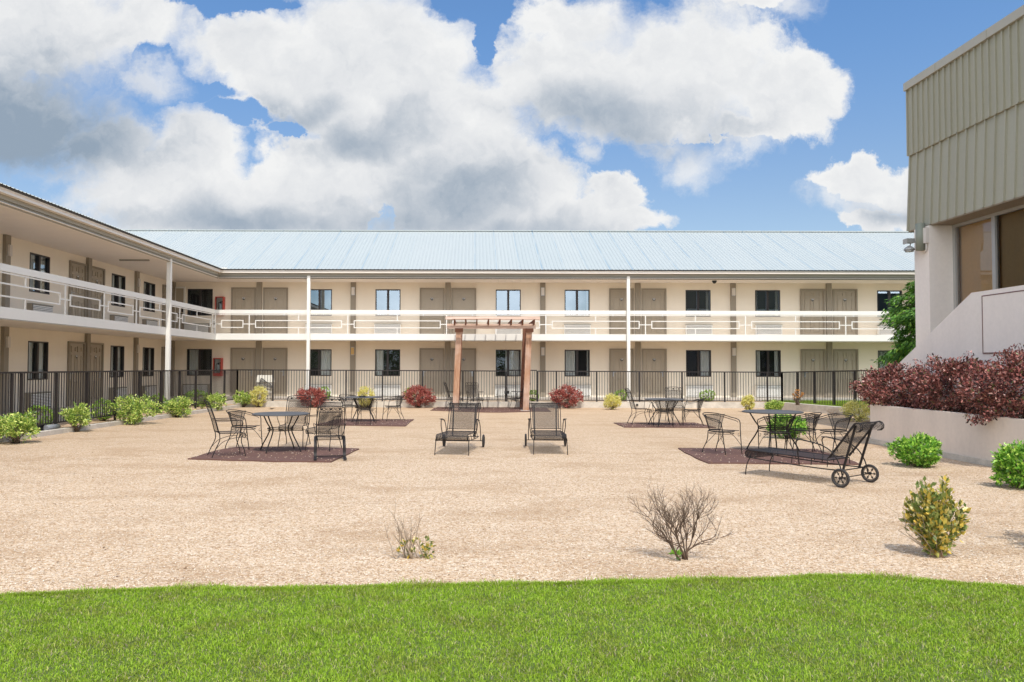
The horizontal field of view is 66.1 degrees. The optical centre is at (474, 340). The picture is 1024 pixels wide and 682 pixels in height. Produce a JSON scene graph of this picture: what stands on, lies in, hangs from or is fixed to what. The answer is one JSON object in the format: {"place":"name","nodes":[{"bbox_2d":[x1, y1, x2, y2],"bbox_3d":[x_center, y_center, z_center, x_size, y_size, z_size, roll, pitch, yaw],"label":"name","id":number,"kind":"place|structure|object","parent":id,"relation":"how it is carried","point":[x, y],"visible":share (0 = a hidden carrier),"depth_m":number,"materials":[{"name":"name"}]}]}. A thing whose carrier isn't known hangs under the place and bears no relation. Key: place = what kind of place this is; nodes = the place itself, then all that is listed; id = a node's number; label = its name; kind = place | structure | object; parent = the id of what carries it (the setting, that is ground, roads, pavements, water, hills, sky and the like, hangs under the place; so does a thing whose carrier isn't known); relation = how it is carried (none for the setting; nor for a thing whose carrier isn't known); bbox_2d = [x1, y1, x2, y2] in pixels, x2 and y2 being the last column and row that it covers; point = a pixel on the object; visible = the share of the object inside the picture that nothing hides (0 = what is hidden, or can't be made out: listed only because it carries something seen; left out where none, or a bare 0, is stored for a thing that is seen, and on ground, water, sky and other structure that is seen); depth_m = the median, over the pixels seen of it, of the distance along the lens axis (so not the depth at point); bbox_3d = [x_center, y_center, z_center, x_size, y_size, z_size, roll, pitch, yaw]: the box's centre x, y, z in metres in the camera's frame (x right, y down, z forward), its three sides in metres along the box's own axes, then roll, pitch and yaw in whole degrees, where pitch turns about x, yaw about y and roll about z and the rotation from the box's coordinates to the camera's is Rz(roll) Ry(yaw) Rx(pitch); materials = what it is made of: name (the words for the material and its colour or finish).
{"place":"outdoors","nodes":[
{"label":"outdoors","id":0,"kind":"place"},
{"bbox_2d":[257,375,274,400],"bbox_3d":[-8.505,1.903,31.972,0.714,1.026,0.465,0,-2,0],"label":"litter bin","id":1,"kind":"object","parent":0,"point":[263,379],"visible":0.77,"depth_m":31.84,"materials":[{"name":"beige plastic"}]},
{"bbox_2d":[0,396,859,423],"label":"walkway","id":2,"kind":"structure","parent":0,"point":[542,398],"depth_m":32.22,"materials":[{"name":"concrete"}]},
{"bbox_2d":[0,407,1023,594],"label":"gravel yard","id":3,"kind":"structure","parent":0,"point":[175,437],"depth_m":9.50,"materials":[{"name":"beige gravel"}]},
{"bbox_2d":[0,408,40,443],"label":"shrub","id":4,"kind":"object","parent":3,"relation":"on","point":[14,427],"visible":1,"depth_m":16.45,"materials":[{"name":"green plant"}]},
{"bbox_2d":[59,402,94,431],"bbox_3d":[-9.829,1.874,19.447,0.883,0.756,0.776,0,-2,0],"label":"shrub","id":5,"kind":"object","parent":3,"relation":"on","point":[70,415],"visible":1,"depth_m":19.34,"materials":[{"name":"green plant"}]},
{"bbox_2d":[0,404,241,442],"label":"kerb edge","id":6,"kind":"object","parent":3,"relation":"on","point":[86,427],"visible":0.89,"depth_m":20.76,"materials":[{"name":"concrete"}]},
{"bbox_2d":[26,404,237,432],"bbox_3d":[-10.310,2.204,19.079,1.990,0.080,26.280,0,-2,0],"label":"side strip","id":7,"kind":"object","parent":3,"relation":"on","point":[93,421],"visible":0.17,"depth_m":22.82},
{"bbox_2d":[24,405,52,424],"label":"round bush","id":8,"kind":"object","parent":7,"relation":"on","point":[41,414],"visible":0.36,"depth_m":19.29,"materials":[{"name":"green plant"}]},
{"bbox_2d":[92,398,113,420],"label":"round bush","id":9,"kind":"object","parent":7,"relation":"on","point":[104,418],"visible":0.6,"depth_m":22.17,"materials":[{"name":"green plant"}]},
{"bbox_2d":[103,391,162,424],"bbox_3d":[-9.620,1.892,21.921,1.464,0.969,1.331,-1,-2,29],"label":"shrub","id":10,"kind":"object","parent":3,"relation":"on","point":[134,410],"visible":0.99,"depth_m":21.80,"materials":[{"name":"green plant"}]},
{"bbox_2d":[158,396,195,417],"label":"shrub","id":11,"kind":"object","parent":3,"relation":"on","point":[181,405],"visible":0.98,"depth_m":24.70,"materials":[{"name":"green plant"}]},
{"bbox_2d":[197,391,226,409],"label":"shrub","id":12,"kind":"object","parent":3,"relation":"on","point":[217,398],"visible":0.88,"depth_m":28.32,"materials":[{"name":"green plant"}]},
{"bbox_2d":[232,390,255,406],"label":"shrub","id":13,"kind":"object","parent":3,"relation":"on","point":[244,399],"visible":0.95,"depth_m":30.83,"materials":[{"name":"green plant"}]},
{"bbox_2d":[249,385,267,406],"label":"shrub","id":14,"kind":"object","parent":3,"relation":"on","point":[257,401],"visible":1,"depth_m":30.85,"materials":[{"name":"yellow plant"}]},
{"bbox_2d":[188,446,358,462],"bbox_3d":[-3.643,2.094,14.582,2.752,0.021,2.475,0,-2,0],"label":"rubber mat","id":15,"kind":"object","parent":3,"relation":"on","point":[291,454],"visible":0.87,"depth_m":14.36,"materials":[{"name":"brown rubber"}]},
{"bbox_2d":[204,400,246,457],"bbox_3d":[-4.518,1.563,14.168,0.707,1.016,0.614,1,-2,-27],"label":"back chair","id":16,"kind":"object","parent":15,"relation":"on","point":[220,420],"visible":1,"depth_m":14.06,"materials":[{"name":"black metal"}]},
{"bbox_2d":[225,409,262,449],"bbox_3d":[-4.587,1.735,15.511,0.621,0.754,0.627,0,-2,14],"label":"barrel chair","id":17,"kind":"object","parent":15,"relation":"on","point":[239,424],"visible":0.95,"depth_m":15.63,"materials":[{"name":"black metal"}]},
{"bbox_2d":[252,411,308,452],"bbox_3d":[-3.690,1.734,14.952,1.068,0.721,1.068,0,-2,0],"label":"round table","id":18,"kind":"object","parent":15,"relation":"on","point":[285,413],"visible":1,"depth_m":14.84,"materials":[{"name":"grey metal"}]},
{"bbox_2d":[277,395,311,446],"bbox_3d":[-3.661,1.625,16.043,0.615,1.016,0.707,0,-2,3],"label":"back chair","id":19,"kind":"object","parent":15,"relation":"on","point":[304,423],"visible":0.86,"depth_m":16.23,"materials":[{"name":"black metal"}]},
{"bbox_2d":[304,396,343,450],"bbox_3d":[-2.909,1.602,15.291,0.614,1.016,0.707,0,-2,14],"label":"back chair","id":20,"kind":"object","parent":15,"relation":"on","point":[311,430],"visible":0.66,"depth_m":15.47,"materials":[{"name":"black metal"}]},
{"bbox_2d":[313,406,346,459],"bbox_3d":[-2.524,1.585,13.728,0.571,0.937,0.658,1,-2,-12],"label":"spring chair","id":21,"kind":"object","parent":15,"relation":"on","point":[323,418],"visible":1,"depth_m":13.56,"materials":[{"name":"black metal"}]},
{"bbox_2d":[294,386,327,407],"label":"maple bush","id":22,"kind":"object","parent":3,"relation":"on","point":[318,393],"visible":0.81,"depth_m":30.74,"materials":[{"name":"red plant"}]},
{"bbox_2d":[317,419,413,426],"bbox_3d":[-3.116,2.352,22.684,2.532,0.021,2.766,0,-2,0],"label":"rubber mat","id":23,"kind":"object","parent":3,"relation":"on","point":[380,422],"visible":0.79,"depth_m":22.51,"materials":[{"name":"brown rubber"}]},
{"bbox_2d":[354,398,376,424],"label":"barrel chair","id":24,"kind":"object","parent":23,"relation":"on","point":[356,400],"visible":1,"depth_m":21.65,"materials":[{"name":"black metal"}]},
{"bbox_2d":[385,497,435,558],"bbox_3d":[-0.577,1.626,6.801,0.512,0.528,0.347,-1,-2,22],"label":"dying shrub","id":25,"kind":"object","parent":3,"relation":"on","point":[409,549],"visible":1,"depth_m":6.74,"materials":[{"name":"brown plant"}]},
{"bbox_2d":[401,385,436,407],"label":"maple bush","id":26,"kind":"object","parent":3,"relation":"on","point":[421,392],"visible":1,"depth_m":30.73,"materials":[{"name":"red plant"}]},
{"bbox_2d":[0,369,886,425],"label":"metal fence","id":27,"kind":"object","parent":3,"relation":"on","point":[229,381],"visible":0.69,"depth_m":28.21,"materials":[{"name":"black metal"}]},
{"bbox_2d":[504,370,537,401],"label":"fence gate","id":28,"kind":"structure","parent":27,"relation":"attached to","point":[506,392],"depth_m":31.21,"materials":[{"name":"black metal"}]},
{"bbox_2d":[434,403,484,455],"bbox_3d":[-0.303,1.690,15.366,0.850,0.896,1.822,0,-2,7],"label":"sun lounger","id":29,"kind":"object","parent":3,"relation":"on","point":[444,437],"visible":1,"depth_m":15.89,"materials":[{"name":"black metal"}]},
{"bbox_2d":[430,407,550,412],"bbox_3d":[0.613,2.574,29.413,4.477,0.021,3.317,0,-2,0],"label":"rubber mat","id":30,"kind":"object","parent":3,"relation":"on","point":[501,409],"visible":0.63,"depth_m":29.29,"materials":[{"name":"brown rubber"}]},
{"bbox_2d":[446,316,539,410],"bbox_3d":[0.660,0.884,29.987,3.421,3.438,3.400,0,-2,0],"label":"pergola","id":31,"kind":"object","parent":30,"relation":"on","point":[529,328],"visible":0.96,"depth_m":28.88,"materials":[{"name":"wood"}]},
{"bbox_2d":[240,401,764,407],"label":"kerb wall","id":32,"kind":"structure","parent":3,"relation":"on","point":[517,404],"depth_m":31.14,"materials":[{"name":"concrete"}]},
{"bbox_2d":[525,402,567,454],"bbox_3d":[1.444,1.699,15.524,0.850,0.896,1.822,0,-2,2],"label":"sun lounger","id":33,"kind":"object","parent":3,"relation":"on","point":[552,435],"visible":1,"depth_m":16.03,"materials":[{"name":"black metal"}]},
{"bbox_2d":[548,384,582,407],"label":"maple bush","id":34,"kind":"object","parent":3,"relation":"on","point":[572,400],"visible":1,"depth_m":30.59,"materials":[{"name":"red plant"}]},
{"bbox_2d":[603,393,621,409],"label":"shrub","id":35,"kind":"object","parent":3,"relation":"on","point":[612,401],"visible":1,"depth_m":29.77,"materials":[{"name":"yellow plant"}]},
{"bbox_2d":[614,422,712,427],"bbox_3d":[5.251,2.347,21.932,2.462,0.021,1.816,0,-2,0],"label":"rubber mat","id":36,"kind":"object","parent":3,"relation":"on","point":[661,425],"visible":0.82,"depth_m":21.63,"materials":[{"name":"brown rubber"}]},
{"bbox_2d":[652,399,676,426],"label":"barrel chair","id":37,"kind":"object","parent":36,"relation":"on","point":[665,411],"visible":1,"depth_m":20.95,"materials":[{"name":"black metal"}]},
{"bbox_2d":[665,387,686,421],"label":"back chair","id":38,"kind":"object","parent":3,"relation":"on","point":[678,403],"visible":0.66,"depth_m":23.65,"materials":[{"name":"black metal"}]},
{"bbox_2d":[628,478,738,559],"bbox_3d":[1.770,1.511,6.736,0.738,0.726,0.759,1,-2,-36],"label":"dead bush","id":39,"kind":"object","parent":3,"relation":"on","point":[683,554],"visible":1,"depth_m":6.71,"materials":[{"name":"brown plant"}]},
{"bbox_2d":[740,393,754,409],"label":"shrub","id":40,"kind":"object","parent":3,"relation":"on","point":[746,400],"visible":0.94,"depth_m":28.43,"materials":[{"name":"yellow plant"}]},
{"bbox_2d":[678,448,858,464],"bbox_3d":[5.373,2.110,14.444,2.843,0.021,2.562,0,-2,0],"label":"rubber mat","id":41,"kind":"object","parent":3,"relation":"on","point":[714,456],"visible":0.71,"depth_m":14.05,"materials":[{"name":"brown rubber"}]},
{"bbox_2d":[702,412,741,454],"bbox_3d":[4.620,1.732,14.779,0.627,0.754,0.621,1,-2,-37],"label":"barrel chair","id":42,"kind":"object","parent":41,"relation":"on","point":[715,426],"visible":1,"depth_m":14.86,"materials":[{"name":"black metal"}]},
{"bbox_2d":[742,409,803,450],"bbox_3d":[5.793,1.742,15.253,1.132,0.764,1.132,0,-2,9],"label":"round table","id":43,"kind":"object","parent":41,"relation":"on","point":[764,411],"visible":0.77,"depth_m":15.11,"materials":[{"name":"black metal"}]},
{"bbox_2d":[757,415,795,453],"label":"barrel chair","id":44,"kind":"object","parent":41,"relation":"on","point":[785,431],"visible":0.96,"depth_m":14.32,"materials":[{"name":"black metal"}]},
{"bbox_2d":[784,412,821,452],"bbox_3d":[6.328,1.745,15.049,0.621,0.754,0.627,0,-2,6],"label":"barrel chair","id":45,"kind":"object","parent":41,"relation":"on","point":[813,427],"visible":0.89,"depth_m":15.02,"materials":[{"name":"black metal"}]},
{"bbox_2d":[812,413,853,452],"bbox_3d":[6.825,1.740,14.863,0.621,0.754,0.627,1,-2,-18],"label":"barrel chair","id":46,"kind":"object","parent":41,"relation":"on","point":[844,421],"visible":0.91,"depth_m":14.99,"materials":[{"name":"black metal"}]},
{"bbox_2d":[764,399,784,409],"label":"shrub","id":47,"kind":"object","parent":3,"relation":"on","point":[773,404],"visible":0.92,"depth_m":27.96,"materials":[{"name":"green plant"}]},
{"bbox_2d":[765,414,807,438],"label":"shrub","id":48,"kind":"object","parent":3,"relation":"on","point":[801,424],"visible":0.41,"depth_m":17.94,"materials":[{"name":"green plant"}]},
{"bbox_2d":[745,421,883,487],"bbox_3d":[4.928,1.579,11.494,0.850,0.896,1.822,1,-2,-37],"label":"sun lounger","id":49,"kind":"object","parent":3,"relation":"on","point":[833,456],"visible":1,"depth_m":11.13,"materials":[{"name":"black metal"}]},
{"bbox_2d":[777,402,869,417],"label":"kerb wall side","id":50,"kind":"structure","parent":3,"relation":"on","point":[804,407],"depth_m":28.36,"materials":[{"name":"concrete"}]},
{"bbox_2d":[839,399,869,421],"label":"shrub","id":51,"kind":"object","parent":3,"relation":"on","point":[849,407],"visible":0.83,"depth_m":23.52,"materials":[{"name":"yellow plant"}]},
{"bbox_2d":[885,431,942,467],"bbox_3d":[7.309,1.837,12.985,0.828,0.676,0.930,0,-2,0],"label":"shrub","id":52,"kind":"object","parent":3,"relation":"on","point":[904,448],"visible":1,"depth_m":12.86,"materials":[{"name":"green plant"}]},
{"bbox_2d":[888,474,971,557],"bbox_3d":[3.964,1.530,6.870,0.641,0.719,0.436,0,-2,0],"label":"variegated shrub","id":53,"kind":"object","parent":3,"relation":"on","point":[932,526],"visible":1,"depth_m":6.79,"materials":[{"name":"green plant"}]},
{"bbox_2d":[868,405,1023,470],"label":"planter","id":54,"kind":"object","parent":3,"relation":"on","point":[957,436],"visible":0.69,"depth_m":14.11,"materials":[{"name":"beige paint"}]},
{"bbox_2d":[849,361,943,408],"bbox_3d":[9.192,1.025,16.914,1.890,1.226,2.258,0,-2,0],"label":"barberry bush","id":55,"kind":"object","parent":54,"relation":"in","point":[877,391],"visible":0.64,"depth_m":16.73,"materials":[{"name":"red plant"}]},
{"bbox_2d":[896,350,1016,413],"bbox_3d":[9.157,0.850,14.910,1.822,1.356,2.530,0,-2,0],"label":"barberry bush","id":56,"kind":"object","parent":54,"relation":"on","point":[927,386],"visible":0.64,"depth_m":14.81,"materials":[{"name":"red plant"}]},
{"bbox_2d":[955,343,1023,425],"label":"barberry bush","id":57,"kind":"object","parent":54,"relation":"in","point":[1010,371],"visible":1,"depth_m":12.96,"materials":[{"name":"red plant"}]},
{"bbox_2d":[888,285,1023,417],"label":"stair wall","id":58,"kind":"structure","parent":3,"relation":"on","point":[983,326],"depth_m":15.39,"materials":[{"name":"grey paint"}]},
{"bbox_2d":[903,5,1023,345],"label":"annex building","id":59,"kind":"structure","parent":3,"relation":"on","point":[965,145],"depth_m":18.05,"materials":[{"name":"beige metal"}]},
{"bbox_2d":[952,204,1023,308],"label":"window","id":60,"kind":"structure","parent":59,"relation":"in","point":[989,249],"depth_m":17.94,"materials":[{"name":"brown glass"}]},
{"bbox_2d":[989,439,1023,488],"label":"shrub","id":61,"kind":"object","parent":3,"relation":"on","point":[1008,462],"visible":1,"depth_m":10.68,"materials":[{"name":"green plant"}]},
{"bbox_2d":[0,570,1023,681],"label":"lawn","id":62,"kind":"structure","parent":0,"point":[987,674],"depth_m":4.71,"materials":[{"name":"plant"}]},
{"bbox_2d":[0,0,1023,230],"label":"sky","id":63,"kind":"structure","parent":0,"point":[666,115],"materials":[{"name":"blue"}]},
{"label":"side lawn","id":64,"kind":"structure","parent":0,"visible":0},
{"bbox_2d":[764,399,881,407],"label":"side grass","id":65,"kind":"structure","parent":64,"relation":"on","point":[828,404],"depth_m":30.23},
{"bbox_2d":[874,280,915,367],"bbox_3d":[15.172,0.042,24.689,4.851,4.475,4.637,0,-2,0],"label":"feathery tree","id":66,"kind":"object","parent":64,"relation":"on","point":[905,346],"visible":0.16,"depth_m":24.86,"materials":[{"name":"green plant"}]},
{"label":"ground","id":67,"kind":"structure","parent":0,"visible":0},
{"bbox_2d":[0,183,915,412],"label":"motel building","id":68,"kind":"structure","parent":67,"relation":"on","point":[80,292],"depth_m":33.26,"materials":[{"name":"beige paint"}]},
{"bbox_2d":[28,341,48,379],"bbox_3d":[-12.881,0.575,23.027,0.184,1.125,1.060,0,-2,0],"label":"window","id":69,"kind":"structure","parent":68,"relation":"in","point":[38,350],"depth_m":23.05,"materials":[{"name":"black glass"}]},
{"bbox_2d":[29,252,49,294],"bbox_3d":[-12.878,-1.975,23.108,0.189,1.130,1.060,0,-2,0],"label":"window","id":70,"kind":"structure","parent":68,"relation":"in","point":[38,257],"depth_m":23.08,"materials":[{"name":"black glass"}]},
{"bbox_2d":[67,341,85,406],"bbox_3d":[-12.772,1.049,25.183,0.060,2.050,1.050,0,-2,0],"label":"door","id":71,"kind":"structure","parent":68,"relation":"in","point":[76,351],"depth_m":25.18,"materials":[{"name":"beige paint"}]},
{"bbox_2d":[68,260,86,316],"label":"door","id":72,"kind":"structure","parent":68,"relation":"in","point":[77,270],"depth_m":25.29,"materials":[{"name":"beige paint"}]},
{"bbox_2d":[90,343,103,403],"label":"door","id":73,"kind":"structure","parent":68,"relation":"in","point":[97,349],"depth_m":26.55,"materials":[{"name":"beige paint"}]},
{"bbox_2d":[91,266,104,318],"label":"door","id":74,"kind":"structure","parent":68,"relation":"in","point":[98,274],"depth_m":26.59,"materials":[{"name":"beige paint"}]},
{"bbox_2d":[110,346,123,377],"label":"window","id":75,"kind":"structure","parent":68,"relation":"in","point":[117,348],"depth_m":28.15,"materials":[{"name":"black glass"}]},
{"bbox_2d":[111,273,125,306],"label":"window","id":76,"kind":"structure","parent":68,"relation":"in","point":[118,277],"depth_m":28.22,"materials":[{"name":"black glass"}]},
{"bbox_2d":[142,347,153,375],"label":"window","id":77,"kind":"structure","parent":68,"relation":"in","point":[147,367],"depth_m":30.84,"materials":[{"name":"brown metal"}]},
{"bbox_2d":[143,281,154,311],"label":"window","id":78,"kind":"structure","parent":68,"relation":"in","point":[148,304],"depth_m":30.92,"materials":[{"name":"black glass"}]},
{"bbox_2d":[162,284,172,327],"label":"door","id":79,"kind":"structure","parent":68,"relation":"in","point":[163,286],"depth_m":32.36,"materials":[{"name":"beige paint"}]},
{"bbox_2d":[175,287,185,328],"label":"door","id":80,"kind":"structure","parent":68,"relation":"in","point":[180,292],"depth_m":33.33,"materials":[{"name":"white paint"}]},
{"bbox_2d":[187,349,211,375],"bbox_3d":[-11.663,0.906,33.367,1.060,1.125,0.184,0,-2,0],"label":"window","id":81,"kind":"structure","parent":68,"relation":"in","point":[194,362],"depth_m":33.42,"materials":[{"name":"brown metal"}]},
{"bbox_2d":[230,348,255,395],"bbox_3d":[-9.809,1.312,33.244,1.050,2.050,0.060,0,-2,0],"label":"door","id":82,"kind":"structure","parent":68,"relation":"in","point":[240,358],"depth_m":33.26,"materials":[{"name":"beige paint"}]},
{"bbox_2d":[231,287,255,333],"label":"door","id":83,"kind":"structure","parent":68,"relation":"in","point":[242,298],"depth_m":33.33,"materials":[{"name":"beige paint"}]},
{"bbox_2d":[262,348,287,395],"bbox_3d":[-8.455,1.315,33.244,1.050,2.050,0.060,0,-2,0],"label":"door","id":84,"kind":"structure","parent":68,"relation":"in","point":[272,358],"depth_m":33.26,"materials":[{"name":"beige paint"}]},
{"bbox_2d":[263,288,287,333],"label":"door","id":85,"kind":"structure","parent":68,"relation":"in","point":[273,298],"depth_m":33.33,"materials":[{"name":"beige paint"}]},
{"bbox_2d":[310,349,331,375],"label":"window","id":86,"kind":"structure","parent":68,"relation":"in","point":[326,354],"depth_m":33.42,"materials":[{"name":"black glass"}]},
{"bbox_2d":[375,349,399,375],"bbox_3d":[-3.681,0.923,33.370,1.060,1.125,0.189,0,-2,0],"label":"window","id":87,"kind":"structure","parent":68,"relation":"in","point":[378,352],"depth_m":33.41,"materials":[{"name":"black glass"}]},
{"bbox_2d":[419,348,443,396],"bbox_3d":[-1.806,1.329,33.244,1.050,2.050,0.060,0,-2,0],"label":"door","id":88,"kind":"structure","parent":68,"relation":"in","point":[429,358],"depth_m":33.26,"materials":[{"name":"beige paint"}]},
{"bbox_2d":[420,288,443,333],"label":"door","id":89,"kind":"structure","parent":68,"relation":"in","point":[430,298],"depth_m":33.34,"materials":[{"name":"beige paint"}]},
{"bbox_2d":[451,348,475,396],"bbox_3d":[-0.459,1.332,33.244,1.050,2.050,0.060,0,-2,0],"label":"door","id":90,"kind":"structure","parent":68,"relation":"in","point":[468,359],"depth_m":33.25,"materials":[{"name":"beige paint"}]},
{"bbox_2d":[451,288,475,333],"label":"door","id":91,"kind":"structure","parent":68,"relation":"in","point":[461,298],"depth_m":33.35,"materials":[{"name":"beige paint"}]},
{"bbox_2d":[496,350,520,375],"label":"window","id":92,"kind":"structure","parent":68,"relation":"in","point":[511,356],"depth_m":33.43,"materials":[{"name":"brown metal"}]},
{"bbox_2d":[565,350,589,375],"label":"window","id":93,"kind":"structure","parent":68,"relation":"in","point":[569,354],"depth_m":33.43,"materials":[{"name":"brown metal"}]},
{"bbox_2d":[609,349,633,396],"bbox_3d":[6.240,1.347,33.244,1.050,2.050,0.060,0,-2,0],"label":"door","id":94,"kind":"structure","parent":68,"relation":"in","point":[617,357],"depth_m":33.26,"materials":[{"name":"beige paint"}]},
{"bbox_2d":[609,288,633,333],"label":"door","id":95,"kind":"structure","parent":68,"relation":"in","point":[617,296],"depth_m":33.33,"materials":[{"name":"beige paint"}]},
{"bbox_2d":[641,288,666,333],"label":"door","id":96,"kind":"structure","parent":68,"relation":"in","point":[653,299],"depth_m":33.33,"materials":[{"name":"beige paint"}]},
{"bbox_2d":[642,349,666,396],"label":"door","id":97,"kind":"structure","parent":68,"relation":"in","point":[652,359],"depth_m":33.25,"materials":[{"name":"beige paint"}]},
{"bbox_2d":[686,350,710,376],"bbox_3d":[9.501,0.952,33.368,1.060,1.125,0.185,0,-2,0],"label":"window","id":98,"kind":"structure","parent":68,"relation":"in","point":[705,355],"depth_m":33.41,"materials":[{"name":"brown metal"}]},
{"bbox_2d":[686,290,710,316],"bbox_3d":[9.506,-1.598,33.447,1.060,1.130,0.182,0,-2,0],"label":"window","id":99,"kind":"structure","parent":68,"relation":"in","point":[708,298],"depth_m":33.37,"materials":[{"name":"brown metal"}]},
{"bbox_2d":[755,290,779,316],"bbox_3d":[12.461,-1.591,33.447,1.060,1.130,0.182,0,-2,0],"label":"window","id":100,"kind":"structure","parent":68,"relation":"in","point":[777,292],"depth_m":33.37,"materials":[{"name":"black glass"}]},
{"bbox_2d":[756,350,780,376],"bbox_3d":[12.456,0.959,33.367,1.060,1.125,0.184,0,-2,0],"label":"window","id":101,"kind":"structure","parent":68,"relation":"in","point":[757,351],"depth_m":33.37,"materials":[{"name":"brown metal"}]},
{"bbox_2d":[800,349,825,396],"bbox_3d":[14.353,1.365,33.244,1.050,2.050,0.060,0,-2,0],"label":"door","id":102,"kind":"structure","parent":68,"relation":"in","point":[811,359],"depth_m":33.26,"materials":[{"name":"beige paint"}]},
{"bbox_2d":[800,289,825,334],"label":"door","id":103,"kind":"structure","parent":68,"relation":"in","point":[810,299],"depth_m":33.33,"materials":[{"name":"beige paint"}]},
{"bbox_2d":[832,289,857,334],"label":"door","id":104,"kind":"structure","parent":68,"relation":"in","point":[843,299],"depth_m":33.33,"materials":[{"name":"beige paint"}]},
{"bbox_2d":[833,349,858,397],"bbox_3d":[15.729,1.368,33.244,1.050,2.050,0.060,0,-2,0],"label":"door","id":105,"kind":"structure","parent":68,"relation":"in","point":[843,359],"depth_m":33.26,"materials":[{"name":"beige paint"}]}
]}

